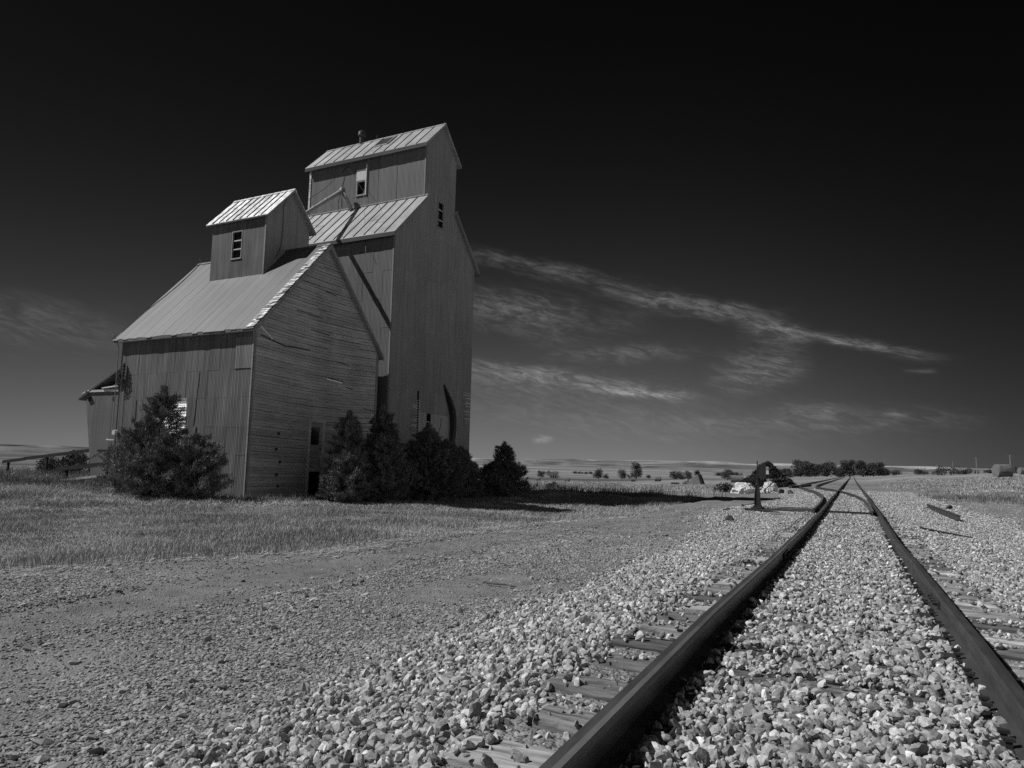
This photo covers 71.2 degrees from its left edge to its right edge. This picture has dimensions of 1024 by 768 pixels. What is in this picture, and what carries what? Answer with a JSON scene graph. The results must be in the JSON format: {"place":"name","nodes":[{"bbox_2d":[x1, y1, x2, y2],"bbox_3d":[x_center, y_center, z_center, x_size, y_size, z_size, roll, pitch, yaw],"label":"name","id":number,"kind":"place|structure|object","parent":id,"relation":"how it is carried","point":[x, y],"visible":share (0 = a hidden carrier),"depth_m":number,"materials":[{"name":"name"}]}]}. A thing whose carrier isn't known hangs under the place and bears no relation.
{"place":"outdoors","nodes":[
{"label":"outdoors","id":0,"kind":"place"},
{"bbox_2d":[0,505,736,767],"bbox_3d":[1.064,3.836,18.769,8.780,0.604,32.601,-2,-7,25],"label":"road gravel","id":1,"kind":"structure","parent":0,"point":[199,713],"depth_m":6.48,"materials":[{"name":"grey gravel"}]},
{"bbox_2d":[0,444,1023,767],"bbox_3d":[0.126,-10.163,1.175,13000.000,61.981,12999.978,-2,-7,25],"label":"ground","id":2,"kind":"structure","parent":0,"point":[268,578],"depth_m":9.20,"materials":[{"name":"grey gravel"}]},
{"bbox_2d":[2,449,89,475],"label":"ramp rail","id":3,"kind":"object","parent":2,"relation":"on","point":[46,456],"visible":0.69,"depth_m":46.10,"materials":[{"name":"grey wood"}]},
{"bbox_2d":[35,457,59,471],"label":"shrub","id":4,"kind":"object","parent":2,"relation":"on","point":[52,460],"visible":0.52,"depth_m":50.23,"materials":[{"name":"grey plant"}]},
{"bbox_2d":[49,450,88,473],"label":"shrub","id":5,"kind":"object","parent":2,"relation":"on","point":[75,459],"visible":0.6,"depth_m":46.24,"materials":[{"name":"grey plant"}]},
{"bbox_2d":[55,453,112,481],"bbox_3d":[-20.985,4.489,37.706,6.018,1.953,3.350,-2,-7,25],"label":"ramp rail","id":6,"kind":"object","parent":2,"relation":"on","point":[66,468],"visible":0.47,"depth_m":36.66,"materials":[{"name":"grey wood"}]},
{"bbox_2d":[77,449,111,464],"bbox_3d":[-21.833,3.889,37.073,5.994,0.998,0.407,-3,-8,35],"label":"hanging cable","id":7,"kind":"object","parent":6,"relation":"hanging from","point":[100,450],"visible":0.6,"depth_m":36.34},
{"bbox_2d":[78,367,120,478],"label":"storage shed","id":8,"kind":"structure","parent":2,"relation":"on","point":[99,398],"depth_m":38.38,"materials":[{"name":"wood"}]},
{"bbox_2d":[93,384,236,499],"bbox_3d":[-13.004,2.154,26.589,6.058,4.504,3.191,-2,-7,25],"label":"juniper","id":9,"kind":"object","parent":2,"relation":"on","point":[156,457],"visible":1,"depth_m":25.93,"materials":[{"name":"black plant"}]},
{"bbox_2d":[106,189,383,497],"bbox_3d":[-12.319,-1.954,34.188,8.997,14.780,8.520,-2,-7,27],"label":"grain elevator","id":10,"kind":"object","parent":2,"relation":"on","point":[254,343],"visible":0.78,"depth_m":31.43,"materials":[{"name":"wood"}]},
{"bbox_2d":[309,423,321,467],"bbox_3d":[-8.695,2.720,31.603,0.100,2.010,0.760,-2,-7,27],"label":"door","id":11,"kind":"structure","parent":10,"relation":"in","point":[316,428],"depth_m":31.65,"materials":[{"name":"grey wood"}]},
{"bbox_2d":[1,514,639,576],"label":"straw","id":12,"kind":"object","parent":2,"relation":"on","point":[285,551],"visible":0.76,"depth_m":12.52,"materials":[{"name":"grey plant"}]},
{"bbox_2d":[316,409,376,502],"bbox_3d":[-6.533,2.862,28.599,2.442,3.907,2.572,-2,-7,25],"label":"juniper","id":13,"kind":"object","parent":2,"relation":"on","point":[345,472],"visible":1,"depth_m":28.14,"materials":[{"name":"black plant"}]},
{"bbox_2d":[357,403,422,502],"bbox_3d":[-5.571,2.883,29.862,3.455,4.292,3.870,6,-8,-37],"label":"juniper","id":14,"kind":"object","parent":2,"relation":"on","point":[385,445],"visible":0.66,"depth_m":29.34,"materials":[{"name":"black plant"}]},
{"bbox_2d":[303,122,479,491],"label":"grain elevator","id":15,"kind":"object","parent":2,"relation":"on","point":[383,216],"visible":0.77,"depth_m":40.01,"materials":[{"name":"wood"}]},
{"bbox_2d":[0,464,800,570],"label":"field grass","id":16,"kind":"structure","parent":2,"relation":"on","point":[486,509],"depth_m":19.80,"materials":[{"name":"grey plant"}]},
{"bbox_2d":[391,422,474,502],"bbox_3d":[-3.997,3.591,32.972,4.483,3.796,3.036,3,-6,-10],"label":"juniper","id":17,"kind":"object","parent":2,"relation":"on","point":[435,463],"visible":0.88,"depth_m":32.51,"materials":[{"name":"black plant"}]},
{"bbox_2d":[444,445,485,498],"bbox_3d":[-2.416,4.458,35.887,2.276,2.824,2.205,-2,-7,25],"label":"juniper","id":18,"kind":"object","parent":2,"relation":"on","point":[473,481],"visible":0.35,"depth_m":35.60,"materials":[{"name":"black plant"}]},
{"bbox_2d":[485,581,515,586],"bbox_3d":[-0.134,2.530,9.012,0.534,0.046,0.072,-5,-9,44],"label":"stick","id":19,"kind":"object","parent":2,"relation":"on","point":[492,583],"visible":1,"depth_m":9.03,"materials":[{"name":"grey wood"}]},
{"bbox_2d":[479,440,538,497],"bbox_3d":[-0.475,4.588,38.465,3.740,3.170,3.248,-2,-7,25],"label":"juniper","id":20,"kind":"object","parent":2,"relation":"on","point":[501,474],"visible":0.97,"depth_m":37.86,"materials":[{"name":"black plant"}]},
{"bbox_2d":[0,464,1023,504],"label":"tall weeds","id":21,"kind":"object","parent":2,"relation":"on","point":[48,480],"visible":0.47,"depth_m":38.10,"materials":[{"name":"grey plant"}]},
{"bbox_2d":[537,470,546,476],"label":"tree","id":22,"kind":"object","parent":2,"relation":"on","point":[540,473],"visible":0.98,"depth_m":635.02,"materials":[{"name":"grey plant"}]},
{"bbox_2d":[441,735,647,767],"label":"railroad tie","id":23,"kind":"object","parent":2,"relation":"on","point":[499,754],"visible":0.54,"depth_m":2.75,"materials":[{"name":"grey wood"}]},
{"bbox_2d":[546,480,558,487],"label":"shrub","id":24,"kind":"object","parent":2,"relation":"on","point":[553,483],"visible":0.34,"depth_m":50.69,"materials":[{"name":"grey plant"}]},
{"bbox_2d":[549,473,557,477],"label":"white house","id":25,"kind":"structure","parent":2,"relation":"on","point":[553,475],"depth_m":591.72,"materials":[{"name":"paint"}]},
{"bbox_2d":[108,488,1023,767],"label":"ballast","id":26,"kind":"structure","parent":2,"relation":"on","point":[600,610],"depth_m":4.20,"materials":[{"name":"gravel"}]},
{"bbox_2d":[745,508,778,512],"bbox_3d":[7.931,4.005,22.688,0.087,0.091,1.147,8,-9,-44],"label":"stick","id":27,"kind":"object","parent":26,"relation":"on","point":[751,509],"visible":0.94,"depth_m":22.76,"materials":[{"name":"black wood"}]},
{"bbox_2d":[789,484,811,487],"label":"scrap timber","id":28,"kind":"object","parent":26,"relation":"on","point":[805,485],"visible":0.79,"depth_m":60.34,"materials":[{"name":"black wood"}]},
{"bbox_2d":[925,504,961,520],"bbox_3d":[15.364,4.545,25.609,0.140,0.174,8.901,-2,-7,25],"label":"scrap rail","id":29,"kind":"object","parent":26,"relation":"on","point":[954,516],"visible":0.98,"depth_m":24.41,"materials":[{"name":"metal"}]},
{"bbox_2d":[920,527,972,537],"bbox_3d":[9.754,3.343,16.126,0.102,0.105,1.499,2,-6,-10],"label":"stick","id":30,"kind":"object","parent":26,"relation":"on","point":[933,530],"visible":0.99,"depth_m":16.14,"materials":[{"name":"grey wood"}]},
{"bbox_2d":[593,468,602,478],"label":"tree","id":31,"kind":"object","parent":2,"relation":"on","point":[598,474],"visible":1,"depth_m":629.01,"materials":[{"name":"grey plant"}]},
{"bbox_2d":[618,469,626,478],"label":"tree","id":32,"kind":"object","parent":2,"relation":"on","point":[623,472],"visible":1,"depth_m":625.87,"materials":[{"name":"grey plant"}]},
{"bbox_2d":[630,461,642,478],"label":"tree","id":33,"kind":"object","parent":2,"relation":"on","point":[638,472],"visible":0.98,"depth_m":635.25,"materials":[{"name":"grey plant"}]},
{"bbox_2d":[669,470,678,479],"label":"tree","id":34,"kind":"object","parent":2,"relation":"on","point":[672,473],"visible":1,"depth_m":502.48,"materials":[{"name":"grey plant"}]},
{"bbox_2d":[675,470,684,478],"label":"tree","id":35,"kind":"object","parent":2,"relation":"on","point":[680,476],"visible":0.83,"depth_m":510.43,"materials":[{"name":"grey plant"}]},
{"bbox_2d":[683,471,692,478],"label":"tree","id":36,"kind":"object","parent":2,"relation":"on","point":[688,475],"visible":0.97,"depth_m":500.35,"materials":[{"name":"grey plant"}]},
{"bbox_2d":[682,474,704,484],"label":"collapsed bale","id":37,"kind":"object","parent":2,"relation":"on","point":[697,479],"visible":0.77,"depth_m":119.45},
{"bbox_2d":[528,703,889,767],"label":"railroad tie","id":38,"kind":"object","parent":2,"relation":"on","point":[556,720],"visible":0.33,"depth_m":3.13,"materials":[{"name":"grey wood"}]},
{"bbox_2d":[713,482,733,491],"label":"shrub","id":39,"kind":"object","parent":2,"relation":"on","point":[725,487],"visible":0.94,"depth_m":52.10,"materials":[{"name":"black plant"}]},
{"bbox_2d":[720,469,732,479],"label":"tree","id":40,"kind":"object","parent":2,"relation":"on","point":[727,474],"visible":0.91,"depth_m":284.62,"materials":[{"name":"grey plant"}]},
{"bbox_2d":[725,515,733,520],"bbox_3d":[6.039,3.776,19.919,0.291,0.258,0.282,-5,-9,44],"label":"rock","id":41,"kind":"object","parent":2,"relation":"on","point":[729,517],"visible":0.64,"depth_m":19.86,"materials":[{"name":"stone"}]},
{"bbox_2d":[731,475,743,482],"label":"hay bale","id":42,"kind":"object","parent":2,"relation":"on","point":[736,478],"visible":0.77,"depth_m":179.19},
{"bbox_2d":[730,482,754,493],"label":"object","id":43,"kind":"object","parent":2,"relation":"on","point":[743,488],"visible":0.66,"depth_m":47.86,"materials":[{"name":"white stone"}]},
{"bbox_2d":[760,487,766,493],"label":"plastic sheeting","id":44,"kind":"object","parent":2,"relation":"on","point":[762,491],"visible":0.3,"depth_m":48.86,"materials":[{"name":"white plastic"}]},
{"bbox_2d":[741,461,795,487],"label":"brush pile","id":45,"kind":"object","parent":2,"relation":"on","point":[777,477],"visible":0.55,"depth_m":71.19,"materials":[{"name":"black plant"}]},
{"bbox_2d":[723,509,816,512],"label":"head block tie","id":46,"kind":"object","parent":2,"relation":"on","point":[792,510],"visible":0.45,"depth_m":23.06,"materials":[{"name":"grey wood"}]},
{"bbox_2d":[741,461,826,508],"bbox_3d":[8.913,3.334,23.509,2.604,1.560,0.840,-2,-7,25],"label":"switch stand","id":47,"kind":"object","parent":46,"relation":"on","point":[762,471],"visible":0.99,"depth_m":23.77,"materials":[{"name":"metal"}]},
{"bbox_2d":[763,481,777,492],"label":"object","id":48,"kind":"object","parent":2,"relation":"on","point":[772,486],"visible":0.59,"depth_m":51.34,"materials":[{"name":"white stone"}]},
{"bbox_2d":[726,508,818,509],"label":"head block tie","id":49,"kind":"object","parent":2,"relation":"on","point":[783,508],"visible":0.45,"depth_m":23.62,"materials":[{"name":"grey wood"}]},
{"bbox_2d":[541,673,1018,762],"bbox_3d":[1.375,1.579,3.264,2.638,0.226,0.229,-2,-8,25],"label":"railroad tie","id":50,"kind":"object","parent":2,"relation":"on","point":[593,689],"visible":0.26,"depth_m":3.57,"materials":[{"name":"grey wood"}]},
{"bbox_2d":[780,468,792,477],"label":"tree","id":51,"kind":"object","parent":2,"relation":"on","point":[787,473],"visible":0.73,"depth_m":416.08,"materials":[{"name":"grey plant"}]},
{"bbox_2d":[592,653,992,726],"bbox_3d":[1.689,1.641,3.702,2.638,0.226,0.229,-2,-8,27],"label":"railroad tie","id":52,"kind":"object","parent":2,"relation":"on","point":[638,665],"visible":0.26,"depth_m":3.91,"materials":[{"name":"grey wood"}]},
{"bbox_2d":[789,459,810,476],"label":"tree","id":53,"kind":"object","parent":2,"relation":"on","point":[803,468],"visible":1,"depth_m":385.26,"materials":[{"name":"grey plant"}]},
{"bbox_2d":[809,463,819,476],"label":"tree","id":54,"kind":"object","parent":2,"relation":"on","point":[813,472],"visible":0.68,"depth_m":392.28,"materials":[{"name":"grey plant"}]},
{"bbox_2d":[609,634,1023,691],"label":"railroad tie","id":55,"kind":"object","parent":2,"relation":"on","point":[654,644],"visible":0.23,"depth_m":4.52,"materials":[{"name":"grey wood"}]},
{"bbox_2d":[814,462,837,476],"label":"tree","id":56,"kind":"object","parent":2,"relation":"on","point":[827,468],"visible":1,"depth_m":381.05,"materials":[{"name":"grey plant"}]},
{"bbox_2d":[636,619,1023,679],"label":"railroad tie","id":57,"kind":"object","parent":2,"relation":"on","point":[670,629],"visible":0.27,"depth_m":4.91,"materials":[{"name":"grey wood"}]},
{"bbox_2d":[778,511,890,516],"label":"railroad tie","id":58,"kind":"object","parent":2,"relation":"on","point":[801,512],"visible":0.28,"depth_m":22.42,"materials":[{"name":"grey wood"}]},
{"bbox_2d":[824,510,875,514],"bbox_3d":[10.336,3.932,21.870,1.420,0.030,0.610,-2,-7,25],"label":"switch rod","id":59,"kind":"object","parent":58,"relation":"on","point":[870,513],"visible":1,"depth_m":21.83,"materials":[{"name":"metal"}]},
{"bbox_2d":[771,513,900,519],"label":"railroad tie","id":60,"kind":"object","parent":2,"relation":"on","point":[788,514],"visible":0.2,"depth_m":21.52,"materials":[{"name":"grey wood"}]},
{"bbox_2d":[657,609,1023,660],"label":"railroad tie","id":61,"kind":"object","parent":2,"relation":"on","point":[1017,654],"visible":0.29,"depth_m":5.24,"materials":[{"name":"grey wood"}]},
{"bbox_2d":[834,467,846,476],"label":"tree","id":62,"kind":"object","parent":2,"relation":"on","point":[840,472],"visible":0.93,"depth_m":414.59,"materials":[{"name":"grey plant"}]},
{"bbox_2d":[708,572,980,600],"bbox_3d":[3.415,2.172,7.557,2.636,0.226,0.230,-2,-6,24],"label":"railroad tie","id":63,"kind":"object","parent":2,"relation":"on","point":[971,597],"visible":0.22,"depth_m":7.46,"materials":[{"name":"grey wood"}]},
{"bbox_2d":[758,541,931,555],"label":"railroad tie","id":64,"kind":"object","parent":2,"relation":"on","point":[802,542],"visible":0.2,"depth_m":11.58,"materials":[{"name":"grey wood"}]},
{"bbox_2d":[766,538,925,550],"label":"railroad tie","id":65,"kind":"object","parent":2,"relation":"on","point":[917,549],"visible":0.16,"depth_m":12.35,"materials":[{"name":"grey wood"}]},
{"bbox_2d":[769,536,923,547],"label":"railroad tie","id":66,"kind":"object","parent":2,"relation":"on","point":[914,546],"visible":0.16,"depth_m":12.83,"materials":[{"name":"grey wood"}]},
{"bbox_2d":[725,564,968,587],"bbox_3d":[3.871,2.312,8.466,2.638,0.226,0.229,-2,-7,27],"label":"railroad tie","id":67,"kind":"object","parent":2,"relation":"on","point":[749,568],"visible":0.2,"depth_m":8.20,"materials":[{"name":"grey wood"}]},
{"bbox_2d":[766,540,927,552],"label":"railroad tie","id":68,"kind":"object","parent":2,"relation":"on","point":[806,540],"visible":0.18,"depth_m":12.61,"materials":[{"name":"grey wood"}]},
{"bbox_2d":[733,559,963,582],"bbox_3d":[4.119,2.366,8.954,2.636,0.226,0.230,-2,-8,26],"label":"railroad tie","id":69,"kind":"object","parent":2,"relation":"on","point":[942,578],"visible":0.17,"depth_m":8.56,"materials":[{"name":"grey wood"}]},
{"bbox_2d":[839,459,857,476],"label":"tree","id":70,"kind":"object","parent":2,"relation":"on","point":[847,466],"visible":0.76,"depth_m":447.38,"materials":[{"name":"grey plant"}]},
{"bbox_2d":[752,550,945,566],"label":"railroad tie","id":71,"kind":"object","parent":2,"relation":"on","point":[926,564],"visible":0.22,"depth_m":9.94,"materials":[{"name":"grey wood"}]},
{"bbox_2d":[720,568,978,594],"bbox_3d":[3.672,2.237,8.001,2.638,0.226,0.229,-2,-8,25],"label":"railroad tie","id":72,"kind":"object","parent":2,"relation":"on","point":[946,588],"visible":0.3,"depth_m":7.74,"materials":[{"name":"grey wood"}]},
{"bbox_2d":[777,531,921,542],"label":"railroad tie","id":73,"kind":"object","parent":2,"relation":"on","point":[900,539],"visible":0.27,"depth_m":13.80,"materials":[{"name":"grey wood"}]},
{"bbox_2d":[746,552,954,570],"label":"railroad tie","id":74,"kind":"object","parent":2,"relation":"on","point":[900,561],"visible":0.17,"depth_m":9.47,"materials":[{"name":"grey wood"}]},
{"bbox_2d":[758,547,944,563],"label":"railroad tie","id":75,"kind":"object","parent":2,"relation":"on","point":[919,560],"visible":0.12,"depth_m":10.47,"materials":[{"name":"grey wood"}]},
{"bbox_2d":[681,601,1023,646],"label":"railroad tie","id":76,"kind":"object","parent":2,"relation":"on","point":[1016,641],"visible":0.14,"depth_m":5.37,"materials":[{"name":"grey wood"}]},
{"bbox_2d":[742,555,962,575],"bbox_3d":[4.405,2.434,9.429,2.637,0.226,0.230,-2,-6,26],"label":"railroad tie","id":77,"kind":"object","parent":2,"relation":"on","point":[762,559],"visible":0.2,"depth_m":8.98,"materials":[{"name":"grey wood"}]},
{"bbox_2d":[791,526,913,534],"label":"railroad tie","id":78,"kind":"object","parent":2,"relation":"on","point":[868,531],"visible":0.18,"depth_m":15.59,"materials":[{"name":"grey wood"}]},
{"bbox_2d":[683,592,1023,633],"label":"railroad tie","id":79,"kind":"object","parent":2,"relation":"on","point":[932,612],"visible":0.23,"depth_m":5.72,"materials":[{"name":"grey wood"}]},
{"bbox_2d":[705,578,1002,610],"bbox_3d":[3.256,2.099,7.063,2.637,0.226,0.230,-2,-7,25],"label":"railroad tie","id":80,"kind":"object","parent":2,"relation":"on","point":[959,604],"visible":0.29,"depth_m":6.82,"materials":[{"name":"grey wood"}]},
{"bbox_2d":[539,478,849,767],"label":"track rail","id":81,"kind":"object","parent":80,"relation":"on","point":[606,733],"visible":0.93,"depth_m":3.37,"materials":[{"name":"metal"}]},
{"bbox_2d":[854,478,1023,762],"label":"track rail","id":82,"kind":"object","parent":80,"relation":"on","point":[1004,691],"visible":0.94,"depth_m":4.11,"materials":[{"name":"metal"}]},
{"bbox_2d":[764,544,944,559],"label":"railroad tie","id":83,"kind":"object","parent":2,"relation":"on","point":[918,556],"visible":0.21,"depth_m":10.93,"materials":[{"name":"grey wood"}]},
{"bbox_2d":[779,533,929,545],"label":"railroad tie","id":84,"kind":"object","parent":2,"relation":"on","point":[905,543],"visible":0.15,"depth_m":13.29,"materials":[{"name":"grey wood"}]},
{"bbox_2d":[701,585,1023,621],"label":"railroad tie","id":85,"kind":"object","parent":2,"relation":"on","point":[975,614],"visible":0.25,"depth_m":6.10,"materials":[{"name":"grey wood"}]},
{"bbox_2d":[853,460,871,476],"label":"tree","id":86,"kind":"object","parent":2,"relation":"on","point":[860,469],"visible":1,"depth_m":417.83,"materials":[{"name":"black plant"}]},
{"bbox_2d":[865,462,885,476],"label":"tree","id":87,"kind":"object","parent":2,"relation":"on","point":[876,468],"visible":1,"depth_m":414.36,"materials":[{"name":"black plant"}]},
{"bbox_2d":[882,468,890,475],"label":"tree","id":88,"kind":"object","parent":2,"relation":"on","point":[887,471],"visible":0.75,"depth_m":456.70,"materials":[{"name":"black plant"}]},
{"bbox_2d":[889,470,900,475],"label":"hedge shrub","id":89,"kind":"object","parent":2,"relation":"on","point":[893,472],"visible":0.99,"depth_m":437.60,"materials":[{"name":"grey plant"}]},
{"bbox_2d":[913,468,927,474],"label":"hedge shrub","id":90,"kind":"object","parent":2,"relation":"on","point":[918,471],"visible":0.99,"depth_m":284.42,"materials":[{"name":"grey plant"}]},
{"bbox_2d":[934,465,963,474],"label":"hedge shrub","id":91,"kind":"object","parent":2,"relation":"on","point":[941,470],"visible":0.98,"depth_m":253.71,"materials":[{"name":"grey plant"}]},
{"bbox_2d":[961,467,980,473],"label":"hedge shrub","id":92,"kind":"object","parent":2,"relation":"on","point":[970,471],"visible":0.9,"depth_m":359.73,"materials":[{"name":"grey plant"}]},
{"bbox_2d":[992,464,1013,476],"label":"hay bale","id":93,"kind":"object","parent":2,"relation":"on","point":[1002,470],"visible":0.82,"depth_m":79.02},
{"bbox_2d":[1012,466,1019,473],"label":"hedge shrub","id":94,"kind":"object","parent":2,"relation":"on","point":[1015,469],"visible":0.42,"depth_m":243.59,"materials":[{"name":"grey plant"}]},
{"bbox_2d":[1017,467,1023,474],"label":"hay bale","id":95,"kind":"object","parent":2,"relation":"on","point":[1020,470],"visible":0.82,"depth_m":153.38},
{"bbox_2d":[0,0,1023,468],"label":"sky","id":96,"kind":"structure","parent":0,"point":[735,231],"materials":[{"name":"black"}]},
{"bbox_2d":[875,474,1023,501],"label":"verge grass","id":97,"kind":"structure","parent":0,"point":[963,482],"depth_m":64.32,"materials":[{"name":"grey plant"}]},
{"bbox_2d":[948,499,1023,523],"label":"verge gravel","id":98,"kind":"structure","parent":0,"point":[993,507],"depth_m":31.54,"materials":[{"name":"grey gravel"}]},
{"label":"railroad tie","id":99,"kind":"object","parent":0,"visible":0},
{"bbox_2d":[799,477,839,512],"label":"siding rail","id":100,"kind":"object","parent":99,"relation":"on","point":[819,505],"visible":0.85,"depth_m":39.06,"materials":[{"name":"metal"}]},
{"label":"railroad tie","id":101,"kind":"object","parent":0,"visible":0},
{"bbox_2d":[815,477,875,516],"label":"siding rail","id":102,"kind":"object","parent":101,"relation":"on","point":[870,508],"visible":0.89,"depth_m":39.24,"materials":[{"name":"metal"}]}
]}

